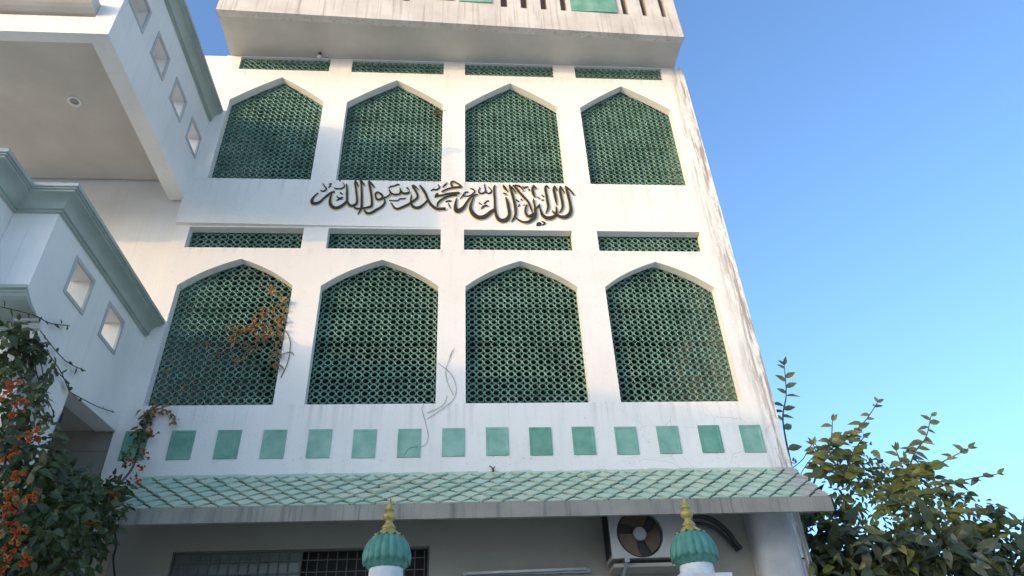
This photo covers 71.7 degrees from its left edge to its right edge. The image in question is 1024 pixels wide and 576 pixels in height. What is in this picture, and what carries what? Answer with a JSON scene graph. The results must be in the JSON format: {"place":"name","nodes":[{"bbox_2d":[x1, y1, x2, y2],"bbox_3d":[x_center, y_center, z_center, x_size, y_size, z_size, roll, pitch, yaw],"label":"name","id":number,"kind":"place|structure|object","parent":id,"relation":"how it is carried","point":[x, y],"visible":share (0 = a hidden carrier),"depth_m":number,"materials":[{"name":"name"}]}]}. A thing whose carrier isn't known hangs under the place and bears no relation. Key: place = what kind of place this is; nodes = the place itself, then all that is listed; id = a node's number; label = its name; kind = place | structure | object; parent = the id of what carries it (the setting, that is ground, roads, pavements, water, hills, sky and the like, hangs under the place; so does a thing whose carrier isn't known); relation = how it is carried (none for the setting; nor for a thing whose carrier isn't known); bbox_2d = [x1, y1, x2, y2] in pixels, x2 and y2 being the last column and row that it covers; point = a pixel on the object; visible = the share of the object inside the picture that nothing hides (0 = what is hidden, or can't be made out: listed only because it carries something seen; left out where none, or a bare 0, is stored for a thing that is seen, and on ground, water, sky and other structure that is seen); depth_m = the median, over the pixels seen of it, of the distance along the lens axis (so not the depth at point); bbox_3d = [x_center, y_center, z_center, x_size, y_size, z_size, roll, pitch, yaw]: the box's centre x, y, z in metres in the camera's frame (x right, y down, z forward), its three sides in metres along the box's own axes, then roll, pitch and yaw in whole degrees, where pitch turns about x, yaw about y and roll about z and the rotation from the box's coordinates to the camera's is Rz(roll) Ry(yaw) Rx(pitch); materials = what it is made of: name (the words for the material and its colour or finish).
{"place":"outdoors","nodes":[
{"label":"outdoors","id":0,"kind":"place"},
{"bbox_2d":[80,0,834,575],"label":"mosque building","id":1,"kind":"structure","parent":0,"point":[604,358],"depth_m":8.62,"materials":[{"name":"white paint"}]},
{"bbox_2d":[100,532,116,575],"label":"cable","id":2,"kind":"object","parent":1,"relation":"attached to","point":[113,563],"visible":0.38,"depth_m":6.43,"materials":[{"name":"black rubber"}]},
{"bbox_2d":[0,0,226,575],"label":"balcony wing","id":3,"kind":"structure","parent":1,"relation":"attached to","point":[93,187],"depth_m":7.58,"materials":[{"name":"white paint"}]},
{"bbox_2d":[46,413,63,465],"bbox_3d":[-3.934,1.401,6.032,0.024,0.722,0.069,0,-35,-4],"label":"cable","id":4,"kind":"object","parent":3,"relation":"attached to","point":[59,421],"visible":0.34,"depth_m":6.13,"materials":[{"name":"black rubber"}]},
{"bbox_2d":[67,96,81,106],"bbox_3d":[-5.015,-2.135,8.119,0.160,0.013,0.160,0,-35,-4],"label":"ceiling light","id":5,"kind":"object","parent":3,"relation":"attached to","point":[73,101],"visible":1,"depth_m":8.12,"materials":[{"name":"white paint"}]},
{"bbox_2d":[136,284,293,432],"bbox_3d":[-3.159,0.720,7.744,1.496,1.903,0.159,0,-35,-4],"label":"dried creeper","id":6,"kind":"object","parent":1,"relation":"attached to","point":[249,328],"visible":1,"depth_m":7.92,"materials":[{"name":"brown plant"}]},
{"bbox_2d":[168,547,429,575],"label":"barred window","id":7,"kind":"structure","parent":1,"relation":"in","point":[312,562],"depth_m":6.79,"materials":[{"name":"metal"}]},
{"bbox_2d":[404,349,455,454],"bbox_3d":[-0.873,1.205,7.647,0.544,1.292,0.014,0,-35,-4],"label":"dry tendril","id":8,"kind":"object","parent":1,"relation":"attached to","point":[442,405],"visible":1,"depth_m":7.63,"materials":[{"name":"plant"}]},
{"bbox_2d":[432,109,445,117],"bbox_3d":[-1.047,-2.549,10.322,0.252,0.129,0.088,0,-35,-4],"label":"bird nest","id":9,"kind":"object","parent":1,"relation":"on","point":[437,112],"visible":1,"depth_m":10.31,"materials":[{"name":"brown"}]},
{"bbox_2d":[310,180,573,225],"bbox_3d":[-0.878,-1.133,9.283,3.464,0.772,0.036,1,-35,-5],"label":"calligraphy","id":10,"kind":"object","parent":1,"relation":"attached to","point":[512,189],"visible":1,"depth_m":9.28},
{"bbox_2d":[462,567,589,575],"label":"tube light","id":11,"kind":"object","parent":1,"relation":"attached to","point":[577,570],"visible":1,"depth_m":6.79,"materials":[{"name":"white glass"}]},
{"bbox_2d":[601,514,742,575],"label":"air conditioner","id":12,"kind":"object","parent":1,"relation":"attached to","point":[637,544],"visible":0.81,"depth_m":6.79,"materials":[{"name":"grey metal"}]},
{"bbox_2d":[186,0,1023,575],"label":"sky","id":13,"kind":"structure","parent":0,"point":[865,158],"materials":[{"name":"blue"}]},
{"label":"ground","id":14,"kind":"structure","parent":0,"visible":0},
{"bbox_2d":[0,300,170,575],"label":"trumpet vine","id":15,"kind":"object","parent":14,"relation":"on","point":[69,517],"visible":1,"depth_m":5.07,"materials":[{"name":"green plant"}]},
{"bbox_2d":[362,498,410,575],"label":"gate post","id":16,"kind":"object","parent":14,"relation":"on","point":[386,551],"visible":1,"depth_m":4.13,"materials":[{"name":"green ceramic"}]},
{"bbox_2d":[670,496,731,575],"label":"gate post","id":17,"kind":"object","parent":14,"relation":"on","point":[693,550],"visible":1,"depth_m":4.25,"materials":[{"name":"green ceramic"}]},
{"bbox_2d":[774,357,1023,575],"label":"leafy shrub","id":18,"kind":"object","parent":14,"relation":"on","point":[968,547],"visible":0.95,"depth_m":7.45,"materials":[{"name":"green plant"}]}
]}

